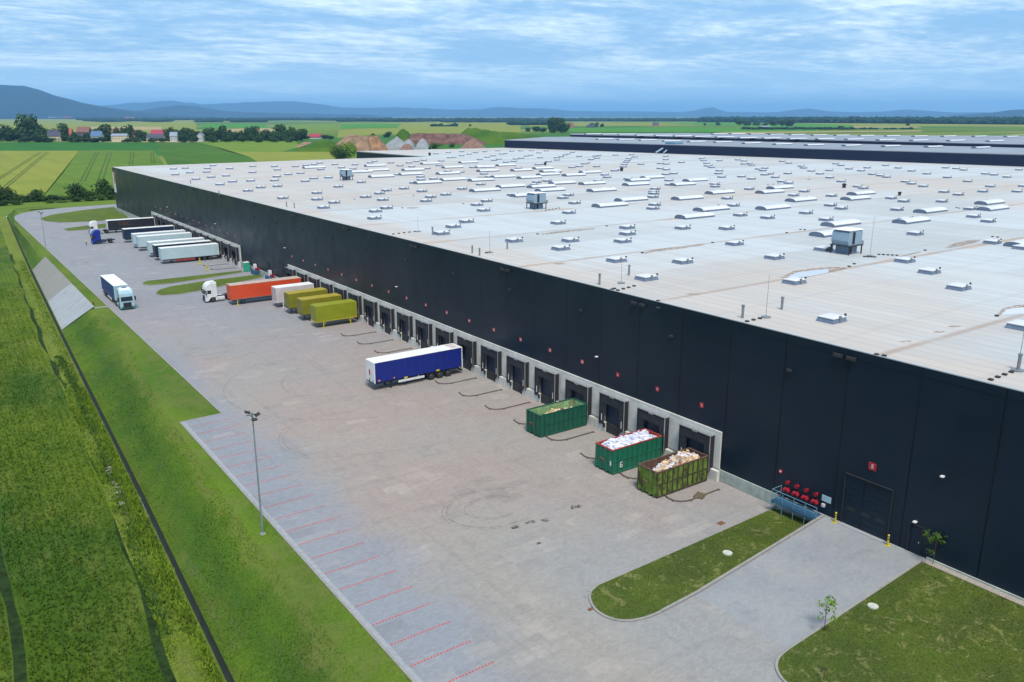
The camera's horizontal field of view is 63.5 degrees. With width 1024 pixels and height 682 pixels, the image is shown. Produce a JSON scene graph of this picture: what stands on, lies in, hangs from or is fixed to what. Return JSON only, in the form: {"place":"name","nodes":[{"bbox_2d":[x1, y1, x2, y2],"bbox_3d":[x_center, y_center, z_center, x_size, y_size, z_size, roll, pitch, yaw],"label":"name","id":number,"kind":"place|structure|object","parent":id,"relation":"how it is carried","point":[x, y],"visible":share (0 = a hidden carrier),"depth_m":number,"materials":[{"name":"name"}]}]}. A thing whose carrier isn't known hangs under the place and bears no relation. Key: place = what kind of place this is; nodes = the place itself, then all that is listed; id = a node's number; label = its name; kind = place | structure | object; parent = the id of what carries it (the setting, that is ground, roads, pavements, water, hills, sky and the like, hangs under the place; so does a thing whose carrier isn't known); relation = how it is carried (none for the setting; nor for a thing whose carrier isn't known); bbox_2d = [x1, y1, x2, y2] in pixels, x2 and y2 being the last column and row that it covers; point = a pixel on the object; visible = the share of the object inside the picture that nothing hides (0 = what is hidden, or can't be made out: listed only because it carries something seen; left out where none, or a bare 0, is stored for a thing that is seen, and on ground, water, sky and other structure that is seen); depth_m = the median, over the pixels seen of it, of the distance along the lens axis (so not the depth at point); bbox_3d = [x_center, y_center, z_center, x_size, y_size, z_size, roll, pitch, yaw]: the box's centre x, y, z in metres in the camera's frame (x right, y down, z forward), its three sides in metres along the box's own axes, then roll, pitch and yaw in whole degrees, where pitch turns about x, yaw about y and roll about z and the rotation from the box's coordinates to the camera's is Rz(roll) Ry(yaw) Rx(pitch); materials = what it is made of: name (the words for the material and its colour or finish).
{"place":"outdoors","nodes":[
{"label":"outdoors","id":0,"kind":"place"},
{"bbox_2d":[0,151,78,201],"bbox_3d":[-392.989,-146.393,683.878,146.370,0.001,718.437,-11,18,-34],"label":"field","id":1,"kind":"structure","parent":0,"point":[44,172],"depth_m":623.15,"materials":[{"name":"plant"}]},
{"bbox_2d":[0,142,158,150],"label":"field","id":2,"kind":"structure","parent":0,"point":[65,146],"depth_m":1068.56,"materials":[{"name":"plant"}]},
{"bbox_2d":[0,227,176,681],"bbox_3d":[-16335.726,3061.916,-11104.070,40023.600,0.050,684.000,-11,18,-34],"label":"crop field","id":3,"kind":"structure","parent":0,"point":[8,277],"depth_m":78.01,"materials":[{"name":"plant"}]},
{"bbox_2d":[0,248,175,681],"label":"crop tracks","id":4,"kind":"object","parent":3,"relation":"on","point":[18,648],"visible":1,"depth_m":64.99,"materials":[{"name":"plant"}]},
{"bbox_2d":[0,85,190,118],"bbox_3d":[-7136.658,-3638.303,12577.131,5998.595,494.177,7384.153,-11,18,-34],"label":"hills","id":5,"kind":"structure","parent":0,"point":[24,100],"depth_m":11277.11,"materials":[{"name":"blue"}]},
{"bbox_2d":[0,119,195,132],"bbox_3d":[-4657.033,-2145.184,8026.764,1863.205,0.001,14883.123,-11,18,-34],"label":"field","id":6,"kind":"structure","parent":0,"point":[49,124],"depth_m":3716.88,"materials":[{"name":"plant"}]},
{"bbox_2d":[44,151,163,196],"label":"field","id":7,"kind":"structure","parent":0,"point":[75,168],"depth_m":660.71,"materials":[{"name":"plant"}]},
{"bbox_2d":[0,152,154,188],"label":"field tracks","id":8,"kind":"object","parent":7,"relation":"on","point":[83,174],"visible":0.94,"depth_m":646.85},
{"bbox_2d":[0,216,229,681],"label":"field verge","id":9,"kind":"structure","parent":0,"point":[14,249],"depth_m":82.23,"materials":[{"name":"green plant"}]},
{"bbox_2d":[54,354,179,637],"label":"verge nettles","id":10,"kind":"object","parent":9,"relation":"on","point":[70,379],"visible":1,"depth_m":84.49,"materials":[{"name":"green plant"}]},
{"bbox_2d":[7,216,233,681],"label":"drainage ditch","id":11,"kind":"object","parent":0,"point":[209,636],"visible":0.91,"depth_m":83.56,"materials":[{"name":"plant"}]},
{"bbox_2d":[90,127,161,129],"bbox_3d":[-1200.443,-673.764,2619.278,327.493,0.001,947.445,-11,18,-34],"label":"field","id":12,"kind":"structure","parent":0,"point":[143,128],"depth_m":2533.36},
{"bbox_2d":[8,208,364,681],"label":"grass bank","id":13,"kind":"structure","parent":0,"point":[33,258],"depth_m":75.48,"materials":[{"name":"plant"}]},
{"bbox_2d":[33,256,93,328],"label":"concrete revetment","id":14,"kind":"object","parent":13,"relation":"on","point":[68,302],"visible":1,"depth_m":176.16,"materials":[{"name":"concrete"}]},
{"bbox_2d":[66,316,360,681],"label":"bank tufts","id":15,"kind":"object","parent":13,"relation":"on","point":[244,564],"visible":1,"depth_m":76.99,"materials":[{"name":"green plant"}]},
{"bbox_2d":[159,142,256,164],"bbox_3d":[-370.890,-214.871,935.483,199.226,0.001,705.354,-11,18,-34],"label":"field","id":16,"kind":"structure","parent":0,"point":[176,153],"depth_m":848.12,"materials":[{"name":"plant"}]},
{"bbox_2d":[14,208,411,681],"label":"grass terrace","id":17,"kind":"structure","parent":0,"point":[179,397],"depth_m":74.21,"materials":[{"name":"plant"}]},
{"bbox_2d":[244,411,265,535],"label":"lamp post","id":18,"kind":"object","parent":17,"relation":"on","point":[253,420],"visible":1,"depth_m":70.98,"materials":[{"name":"metal"}]},
{"bbox_2d":[199,124,269,127],"bbox_3d":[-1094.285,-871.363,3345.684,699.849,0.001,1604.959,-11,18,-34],"label":"field","id":19,"kind":"structure","parent":0,"point":[233,125],"depth_m":3319.27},
{"bbox_2d":[200,140,297,151],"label":"field","id":20,"kind":"structure","parent":0,"point":[254,146],"depth_m":1104.44,"materials":[{"name":"plant"}]},
{"bbox_2d":[139,105,392,117],"bbox_3d":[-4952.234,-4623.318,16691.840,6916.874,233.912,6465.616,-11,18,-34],"label":"hills","id":21,"kind":"structure","parent":0,"point":[190,111],"depth_m":15416.73,"materials":[{"name":"blue"}]},
{"bbox_2d":[233,152,333,161],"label":"field","id":22,"kind":"structure","parent":0,"point":[273,156],"depth_m":806.53,"materials":[{"name":"plant"}]},
{"bbox_2d":[273,123,389,131],"bbox_3d":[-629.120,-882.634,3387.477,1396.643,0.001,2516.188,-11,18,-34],"label":"field","id":23,"kind":"structure","parent":0,"point":[322,127],"depth_m":3019.31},
{"bbox_2d":[341,124,399,128],"bbox_3d":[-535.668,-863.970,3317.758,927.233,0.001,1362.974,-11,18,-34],"label":"field","id":24,"kind":"structure","parent":0,"point":[369,126],"depth_m":3148.58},
{"bbox_2d":[15,204,785,681],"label":"yard","id":25,"kind":"structure","parent":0,"point":[433,492],"depth_m":79.54,"materials":[{"name":"concrete"}]},
{"bbox_2d":[42,207,128,221],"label":"lawn island","id":26,"kind":"structure","parent":25,"relation":"on","point":[108,213],"depth_m":300.56,"materials":[{"name":"green plant"}]},
{"bbox_2d":[65,224,105,230],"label":"lawn island","id":27,"kind":"structure","parent":25,"relation":"on","point":[86,227],"depth_m":270.98,"materials":[{"name":"green plant"}]},
{"bbox_2d":[88,221,108,233],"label":"truck tractor","id":28,"kind":"object","parent":25,"relation":"on","point":[92,225],"visible":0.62,"depth_m":255.37,"materials":[{"name":"white paint"}]},
{"bbox_2d":[90,229,114,243],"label":"truck tractor","id":29,"kind":"object","parent":25,"relation":"on","point":[95,236],"visible":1,"depth_m":236.05,"materials":[{"name":"blue paint"}]},
{"bbox_2d":[100,274,135,308],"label":"articulated lorry","id":30,"kind":"object","parent":25,"relation":"on","point":[119,291],"visible":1,"depth_m":159.02,"materials":[{"name":"white paint"}]},
{"bbox_2d":[105,217,154,232],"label":"semi trailer","id":31,"kind":"object","parent":25,"relation":"on","point":[116,224],"visible":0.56,"depth_m":260.85,"materials":[{"name":"grey metal"}]},
{"bbox_2d":[122,225,174,239],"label":"semi trailer","id":32,"kind":"object","parent":25,"relation":"on","point":[126,233],"visible":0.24,"depth_m":240.85,"materials":[{"name":"grey metal"}]},
{"bbox_2d":[131,229,185,244],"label":"semi trailer","id":33,"kind":"object","parent":25,"relation":"on","point":[133,237],"visible":0.26,"depth_m":231.03,"materials":[{"name":"white paint"}]},
{"bbox_2d":[136,232,191,247],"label":"semi trailer","id":34,"kind":"object","parent":25,"relation":"on","point":[141,240],"visible":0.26,"depth_m":225.94,"materials":[{"name":"white paint"}]},
{"bbox_2d":[146,237,204,253],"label":"semi trailer","id":35,"kind":"object","parent":25,"relation":"on","point":[149,247],"visible":0.23,"depth_m":216.22,"materials":[{"name":"white paint"}]},
{"bbox_2d":[152,240,210,256],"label":"semi trailer","id":36,"kind":"object","parent":25,"relation":"on","point":[155,250],"visible":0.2,"depth_m":211.14,"materials":[{"name":"grey metal"}]},
{"bbox_2d":[158,243,218,262],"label":"semi trailer","id":37,"kind":"object","parent":25,"relation":"on","point":[204,251],"visible":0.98,"depth_m":207.29,"materials":[{"name":"white paint"}]},
{"bbox_2d":[143,270,241,284],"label":"lawn island","id":38,"kind":"structure","parent":25,"relation":"on","point":[166,281],"depth_m":186.08,"materials":[{"name":"green plant"}]},
{"bbox_2d":[156,275,262,294],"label":"lawn island","id":39,"kind":"structure","parent":25,"relation":"on","point":[186,288],"depth_m":178.41,"materials":[{"name":"green plant"}]},
{"bbox_2d":[201,280,229,301],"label":"truck tractor","id":40,"kind":"object","parent":25,"relation":"on","point":[209,290],"visible":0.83,"depth_m":162.28,"materials":[{"name":"white paint"}]},
{"bbox_2d":[15,204,415,681],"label":"kerb","id":41,"kind":"structure","parent":25,"relation":"on","point":[391,656],"depth_m":75.54,"materials":[{"name":"concrete"}]},
{"bbox_2d":[226,276,300,304],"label":"semi trailer","id":42,"kind":"object","parent":25,"relation":"on","point":[241,291],"visible":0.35,"depth_m":161.77,"materials":[{"name":"orange paint"}]},
{"bbox_2d":[271,282,313,307],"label":"swap body","id":43,"kind":"object","parent":25,"relation":"on","point":[278,291],"visible":0.52,"depth_m":158.29,"materials":[{"name":"white paint"}]},
{"bbox_2d":[182,422,422,681],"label":"parking edge stones","id":44,"kind":"object","parent":25,"relation":"on","point":[409,670],"visible":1,"depth_m":66.47,"materials":[{"name":"concrete"}]},
{"bbox_2d":[284,287,327,313],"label":"swap body","id":45,"kind":"object","parent":25,"relation":"on","point":[290,299],"visible":0.62,"depth_m":153.16,"materials":[{"name":"green paint"}]},
{"bbox_2d":[297,293,341,320],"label":"swap body","id":46,"kind":"object","parent":25,"relation":"on","point":[303,306],"visible":0.58,"depth_m":148.12,"materials":[{"name":"green paint"}]},
{"bbox_2d":[310,299,356,327],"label":"swap body","id":47,"kind":"object","parent":25,"relation":"on","point":[323,312],"visible":1,"depth_m":143.84,"materials":[{"name":"paint"}]},
{"bbox_2d":[191,419,493,681],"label":"parking lines","id":48,"kind":"object","parent":25,"relation":"on","point":[351,564],"visible":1,"depth_m":66.91,"materials":[{"name":"paint"}]},
{"bbox_2d":[365,343,462,387],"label":"semi trailer","id":49,"kind":"object","parent":25,"relation":"on","point":[423,362],"visible":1,"depth_m":113.04,"materials":[{"name":"fabric"}]},
{"bbox_2d":[526,398,587,436],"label":"rolloff container","id":50,"kind":"object","parent":25,"relation":"on","point":[538,423],"visible":1,"depth_m":95.90,"materials":[{"name":"metal"}]},
{"bbox_2d":[595,428,661,473],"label":"rolloff container","id":51,"kind":"object","parent":25,"relation":"on","point":[617,460],"visible":0.91,"depth_m":85.69,"materials":[{"name":"metal"}]},
{"bbox_2d":[602,429,656,449],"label":"waste heap","id":52,"kind":"object","parent":51,"relation":"in","point":[625,440],"visible":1,"depth_m":86.29,"materials":[{"name":"plastic"}]},
{"bbox_2d":[637,447,708,497],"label":"rolloff container","id":53,"kind":"object","parent":25,"relation":"on","point":[651,481],"visible":0.94,"depth_m":80.65,"materials":[{"name":"metal"}]},
{"bbox_2d":[653,449,699,471],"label":"waste heap","id":54,"kind":"object","parent":53,"relation":"in","point":[680,457],"visible":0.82,"depth_m":81.58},
{"bbox_2d":[589,507,772,621],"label":"kerb","id":55,"kind":"structure","parent":25,"relation":"on","point":[620,620],"depth_m":64.98,"materials":[{"name":"concrete"}]},
{"bbox_2d":[591,508,809,618],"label":"lawn island","id":56,"kind":"structure","parent":25,"relation":"on","point":[621,589],"depth_m":66.73,"materials":[{"name":"plant"}]},
{"bbox_2d":[770,485,821,525],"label":"platform","id":57,"kind":"structure","parent":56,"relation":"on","point":[793,506],"depth_m":74.69,"materials":[{"name":"metal"}]},
{"bbox_2d":[337,122,520,137],"bbox_3d":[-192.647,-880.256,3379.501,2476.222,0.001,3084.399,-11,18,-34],"label":"field","id":58,"kind":"structure","parent":0,"point":[419,127],"depth_m":2560.21,"materials":[{"name":"plant"}]},
{"bbox_2d":[407,133,487,143],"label":"earth bank","id":59,"kind":"structure","parent":0,"point":[436,138],"depth_m":1154.21,"materials":[{"name":"red soil"}]},
{"bbox_2d":[0,117,1023,215],"bbox_3d":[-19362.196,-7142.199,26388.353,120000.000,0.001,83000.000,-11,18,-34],"label":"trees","id":60,"kind":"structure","parent":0,"point":[7,210],"depth_m":1852.77,"materials":[{"name":"plant"}]},
{"bbox_2d":[0,124,13,140],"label":"tree","id":61,"kind":"object","parent":60,"relation":"on","point":[3,129],"visible":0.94,"depth_m":1286.39,"materials":[{"name":"green plant"}]},
{"bbox_2d":[14,113,37,140],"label":"tree","id":62,"kind":"object","parent":60,"relation":"on","point":[27,123],"visible":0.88,"depth_m":1282.89,"materials":[{"name":"green plant"}]},
{"bbox_2d":[47,130,62,140],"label":"house","id":63,"kind":"structure","parent":60,"relation":"on","point":[54,134],"depth_m":1285.64,"materials":[{"name":"tile"}]},
{"bbox_2d":[56,123,68,140],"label":"tree","id":64,"kind":"object","parent":60,"relation":"on","point":[65,132],"visible":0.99,"depth_m":1289.01,"materials":[{"name":"green plant"}]},
{"bbox_2d":[64,181,87,197],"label":"bush","id":65,"kind":"object","parent":60,"relation":"on","point":[73,190],"visible":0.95,"depth_m":391.19,"materials":[{"name":"green plant"}]},
{"bbox_2d":[76,127,90,137],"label":"house","id":66,"kind":"structure","parent":60,"relation":"on","point":[80,131],"depth_m":1328.95,"materials":[{"name":"brown tile"}]},
{"bbox_2d":[91,179,110,194],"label":"bush","id":67,"kind":"object","parent":60,"relation":"on","point":[103,184],"visible":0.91,"depth_m":398.39,"materials":[{"name":"green plant"}]},
{"bbox_2d":[97,123,111,140],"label":"tree","id":68,"kind":"object","parent":60,"relation":"on","point":[106,130],"visible":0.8,"depth_m":1286.40,"materials":[{"name":"green plant"}]},
{"bbox_2d":[111,133,128,141],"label":"house","id":69,"kind":"structure","parent":60,"relation":"on","point":[117,137],"depth_m":1260.24,"materials":[{"name":"tile"}]},
{"bbox_2d":[293,140,337,151],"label":"grass mound","id":70,"kind":"object","parent":60,"relation":"on","point":[320,146],"depth_m":920.34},
{"bbox_2d":[82,118,549,124],"bbox_3d":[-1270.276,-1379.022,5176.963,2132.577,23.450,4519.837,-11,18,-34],"label":"wood","id":71,"kind":"object","parent":60,"relation":"on","point":[519,122],"visible":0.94,"depth_m":5056.87,"materials":[{"name":"plant"}]},
{"bbox_2d":[340,142,356,158],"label":"bush","id":72,"kind":"object","parent":60,"relation":"on","point":[350,146],"visible":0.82,"depth_m":736.95,"materials":[{"name":"green plant"}]},
{"bbox_2d":[335,134,371,150],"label":"earth heap","id":73,"kind":"object","parent":60,"relation":"on","point":[361,143],"visible":0.57,"depth_m":922.66,"materials":[{"name":"brown soil"}]},
{"bbox_2d":[369,135,387,150],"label":"earth heap","id":74,"kind":"object","parent":60,"relation":"on","point":[377,143],"visible":0.55,"depth_m":933.22,"materials":[{"name":"soil"}]},
{"bbox_2d":[386,136,405,149],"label":"gravel heap","id":75,"kind":"object","parent":60,"relation":"on","point":[396,143],"visible":0.58,"depth_m":953.94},
{"bbox_2d":[394,129,409,141],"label":"grass mound","id":76,"kind":"object","parent":60,"relation":"on","point":[403,134],"depth_m":1208.13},
{"bbox_2d":[405,139,430,149],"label":"gravel heap","id":77,"kind":"object","parent":60,"relation":"on","point":[422,144],"visible":0.8,"depth_m":966.84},
{"bbox_2d":[460,138,484,148],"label":"earth heap","id":78,"kind":"object","parent":60,"relation":"on","point":[472,143],"visible":0.9,"depth_m":990.44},
{"bbox_2d":[461,128,500,143],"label":"grass mound","id":79,"kind":"object","parent":60,"relation":"on","point":[489,136],"depth_m":1194.92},
{"bbox_2d":[499,132,541,143],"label":"grass mound","id":80,"kind":"object","parent":60,"relation":"on","point":[509,135],"depth_m":1200.40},
{"bbox_2d":[52,116,1023,124],"bbox_3d":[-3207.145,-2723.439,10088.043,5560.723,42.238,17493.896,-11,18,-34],"label":"wood","id":81,"kind":"object","parent":60,"relation":"on","point":[1016,120],"visible":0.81,"depth_m":5114.58,"materials":[{"name":"plant"}]},
{"bbox_2d":[547,117,559,132],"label":"tree","id":82,"kind":"object","parent":60,"relation":"on","point":[552,121],"visible":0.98,"depth_m":1919.16,"materials":[{"name":"green plant"}]},
{"bbox_2d":[555,117,567,132],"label":"tree","id":83,"kind":"object","parent":60,"relation":"on","point":[561,126],"visible":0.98,"depth_m":1918.45,"materials":[{"name":"green plant"}]},
{"bbox_2d":[430,123,913,129],"bbox_3d":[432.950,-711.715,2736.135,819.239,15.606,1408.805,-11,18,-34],"label":"hedgerow","id":84,"kind":"object","parent":60,"relation":"on","point":[778,128],"visible":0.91,"depth_m":2358.78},
{"bbox_2d":[104,101,990,116],"bbox_3d":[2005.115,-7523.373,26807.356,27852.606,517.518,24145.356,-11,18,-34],"label":"hills","id":85,"kind":"structure","parent":0,"point":[286,107],"depth_m":26232.15,"materials":[{"name":"blue"}]},
{"bbox_2d":[562,127,818,131],"bbox_3d":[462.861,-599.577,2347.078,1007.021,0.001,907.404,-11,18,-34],"label":"field","id":86,"kind":"structure","parent":0,"point":[671,129],"depth_m":2196.34,"materials":[{"name":"plant"}]},
{"bbox_2d":[660,122,852,127],"bbox_3d":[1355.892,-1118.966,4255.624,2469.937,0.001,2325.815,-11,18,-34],"label":"field","id":87,"kind":"structure","parent":0,"point":[776,125],"depth_m":3702.22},
{"bbox_2d":[529,122,1023,126],"bbox_3d":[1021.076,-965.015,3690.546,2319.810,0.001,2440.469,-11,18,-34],"label":"field","id":88,"kind":"structure","parent":0,"point":[853,124],"depth_m":3716.88,"materials":[{"name":"plant"}]},
{"bbox_2d":[722,130,921,132],"bbox_3d":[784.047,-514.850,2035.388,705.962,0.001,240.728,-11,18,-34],"label":"field","id":89,"kind":"structure","parent":0,"point":[824,131],"depth_m":2051.71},
{"bbox_2d":[697,507,1021,647],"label":"gate ramp","id":90,"kind":"structure","parent":0,"point":[777,593],"depth_m":64.48,"materials":[{"name":"concrete"}]},
{"bbox_2d":[660,514,824,612],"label":"ramp kerb","id":91,"kind":"structure","parent":90,"relation":"on","point":[706,586],"depth_m":66.44,"materials":[{"name":"concrete"}]},
{"bbox_2d":[775,560,921,681],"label":"kerb","id":92,"kind":"structure","parent":90,"relation":"on","point":[829,621],"depth_m":59.72,"materials":[{"name":"concrete"}]},
{"bbox_2d":[778,562,1023,681],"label":"lawn","id":93,"kind":"structure","parent":0,"point":[908,631],"depth_m":57.04,"materials":[{"name":"plant"}]},
{"bbox_2d":[585,513,1023,681],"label":"lawn tufts","id":94,"kind":"object","parent":93,"relation":"on","point":[847,614],"visible":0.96,"depth_m":59.51,"materials":[{"name":"green plant"}]},
{"bbox_2d":[817,595,837,630],"bbox_3d":[22.068,19.152,58.148,1.418,3.002,1.766,1,15,3],"label":"sapling","id":95,"kind":"object","parent":93,"relation":"on","point":[832,603],"visible":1,"depth_m":57.89,"materials":[{"name":"green plant"}]},
{"bbox_2d":[923,529,947,563],"bbox_3d":[33.100,16.245,65.143,1.804,2.938,1.703,-11,18,-34],"label":"sapling","id":96,"kind":"object","parent":93,"relation":"on","point":[936,538],"visible":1,"depth_m":64.88,"materials":[{"name":"green plant"}]},
{"bbox_2d":[922,559,1023,605],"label":"gravel strip","id":97,"kind":"object","parent":93,"relation":"on","point":[981,585],"visible":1,"depth_m":62.82,"materials":[{"name":"gravel"}]},
{"bbox_2d":[819,127,1023,131],"bbox_3d":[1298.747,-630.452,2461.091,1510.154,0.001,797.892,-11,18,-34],"label":"field","id":98,"kind":"structure","parent":0,"point":[983,129],"depth_m":2365.07,"materials":[{"name":"plant"}]},
{"bbox_2d":[947,109,1023,117],"bbox_3d":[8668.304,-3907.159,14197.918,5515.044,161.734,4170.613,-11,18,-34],"label":"hills","id":99,"kind":"structure","parent":0,"point":[1010,113],"depth_m":13330.38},
{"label":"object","id":100,"kind":"structure","parent":0,"visible":0},
{"bbox_2d":[112,148,1023,600],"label":"warehouse","id":101,"kind":"structure","parent":100,"relation":"on","point":[752,314],"depth_m":105.59,"materials":[{"name":"metal"}]},
{"bbox_2d":[339,169,353,179],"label":"rooftop unit","id":102,"kind":"object","parent":101,"relation":"on","point":[346,174],"visible":1,"depth_m":249.03,"materials":[{"name":"grey metal"}]},
{"bbox_2d":[526,192,547,209],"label":"rooftop unit","id":103,"kind":"object","parent":101,"relation":"on","point":[536,200],"visible":1,"depth_m":172.11,"materials":[{"name":"grey metal"}]},
{"bbox_2d":[830,227,863,255],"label":"rooftop unit","id":104,"kind":"object","parent":101,"relation":"on","point":[847,240],"visible":1,"depth_m":116.08,"materials":[{"name":"grey metal"}]},
{"bbox_2d":[906,522,923,555],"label":"side door","id":105,"kind":"structure","parent":101,"relation":"in","point":[915,534],"depth_m":66.79,"materials":[{"name":"black metal"}]},
{"bbox_2d":[505,137,1023,166],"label":"warehouse","id":106,"kind":"structure","parent":100,"relation":"on","point":[983,155],"depth_m":390.80,"materials":[{"name":"metal"}]},
{"bbox_2d":[570,133,1023,147],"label":"warehouse","id":107,"kind":"structure","parent":100,"relation":"on","point":[979,141],"depth_m":486.43,"materials":[{"name":"metal"}]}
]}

